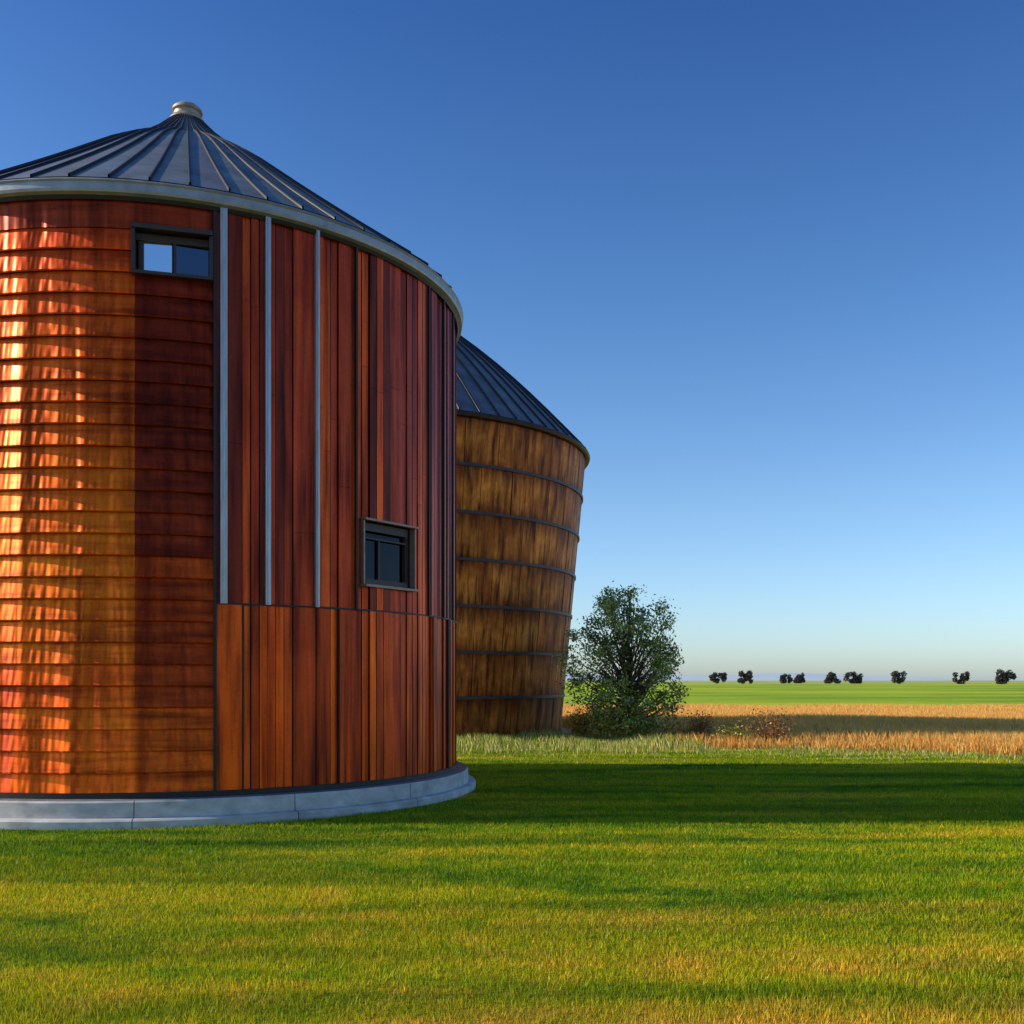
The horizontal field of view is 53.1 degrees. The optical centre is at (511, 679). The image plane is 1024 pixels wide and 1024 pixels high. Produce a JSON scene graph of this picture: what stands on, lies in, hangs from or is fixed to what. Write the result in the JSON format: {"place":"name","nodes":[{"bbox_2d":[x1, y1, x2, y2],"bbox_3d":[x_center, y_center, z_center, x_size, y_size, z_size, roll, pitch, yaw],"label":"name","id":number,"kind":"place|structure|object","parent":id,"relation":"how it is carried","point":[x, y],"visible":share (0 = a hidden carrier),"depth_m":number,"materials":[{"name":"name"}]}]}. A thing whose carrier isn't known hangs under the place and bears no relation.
{"place":"outdoors","nodes":[
{"label":"outdoors","id":0,"kind":"place"},
{"bbox_2d":[0,681,1023,1023],"bbox_3d":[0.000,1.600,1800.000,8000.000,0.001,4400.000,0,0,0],"label":"ground","id":1,"kind":"structure","parent":0,"point":[948,693],"depth_m":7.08,"materials":[{"name":"green plant"}]},
{"bbox_2d":[0,101,475,829],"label":"grain silo","id":2,"kind":"object","parent":1,"relation":"on","point":[226,481],"visible":1,"depth_m":11.52,"materials":[{"name":"brown wood"}]},
{"bbox_2d":[131,222,419,591],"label":"windows","id":3,"kind":"structure","parent":2,"relation":"in","point":[387,552],"depth_m":11.56,"materials":[{"name":"black glass"}]},
{"bbox_2d":[456,335,589,738],"bbox_3d":[-3.980,-4.975,30.450,12.580,13.350,12.580,0,0,0],"label":"grain silo","id":4,"kind":"object","parent":1,"relation":"on","point":[522,457],"visible":0.29,"depth_m":26.32,"materials":[{"name":"brown wood"}]},
{"bbox_2d":[561,703,600,736],"bbox_3d":[1.928,1.063,27.141,1.281,1.099,0.978,0,0,0],"label":"shrub","id":5,"kind":"object","parent":1,"relation":"on","point":[576,725],"visible":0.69,"depth_m":27.11,"materials":[{"name":"green plant"}]},
{"bbox_2d":[551,581,690,739],"bbox_3d":[2.745,-0.443,26.492,3.551,4.199,3.732,0,0,0],"label":"leafy tree","id":6,"kind":"object","parent":1,"relation":"on","point":[628,712],"visible":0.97,"depth_m":26.16,"materials":[{"name":"green plant"}]},
{"bbox_2d":[673,710,719,739],"bbox_3d":[4.619,1.176,25.637,1.202,0.875,1.201,0,0,32],"label":"shrub","id":7,"kind":"object","parent":1,"relation":"on","point":[696,727],"visible":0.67,"depth_m":25.51,"materials":[{"name":"brown plant"}]},
{"bbox_2d":[711,721,752,743],"bbox_3d":[5.362,1.273,24.538,1.070,0.684,0.925,0,0,37],"label":"shrub","id":8,"kind":"object","parent":1,"relation":"on","point":[730,733],"visible":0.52,"depth_m":24.47,"materials":[{"name":"green plant"}]},
{"bbox_2d":[737,706,804,742],"bbox_3d":[6.040,1.079,24.203,1.093,1.071,1.563,0,0,-44],"label":"shrub","id":9,"kind":"object","parent":1,"relation":"on","point":[773,731],"visible":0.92,"depth_m":24.15,"materials":[{"name":"brown plant"}]},
{"bbox_2d":[708,669,1016,683],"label":"distant trees","id":10,"kind":"object","parent":1,"relation":"on","point":[1002,677],"visible":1,"depth_m":429.42,"materials":[{"name":"black plant"}]},
{"bbox_2d":[0,0,1023,679],"label":"sky","id":11,"kind":"structure","parent":0,"point":[763,260],"materials":[{"name":"blue"}]},
{"bbox_2d":[456,727,1023,780],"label":"tall grass","id":12,"kind":"structure","parent":0,"point":[554,741],"depth_m":23.25,"materials":[{"name":"green plant"}]},
{"bbox_2d":[561,703,1023,757],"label":"wheat field","id":13,"kind":"structure","parent":0,"point":[978,727],"depth_m":28.97,"materials":[{"name":"beige plant"}]},
{"bbox_2d":[565,673,1023,680],"bbox_3d":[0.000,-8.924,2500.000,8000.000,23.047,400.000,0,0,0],"label":"hills","id":14,"kind":"structure","parent":0,"point":[776,677],"depth_m":2362.75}
]}

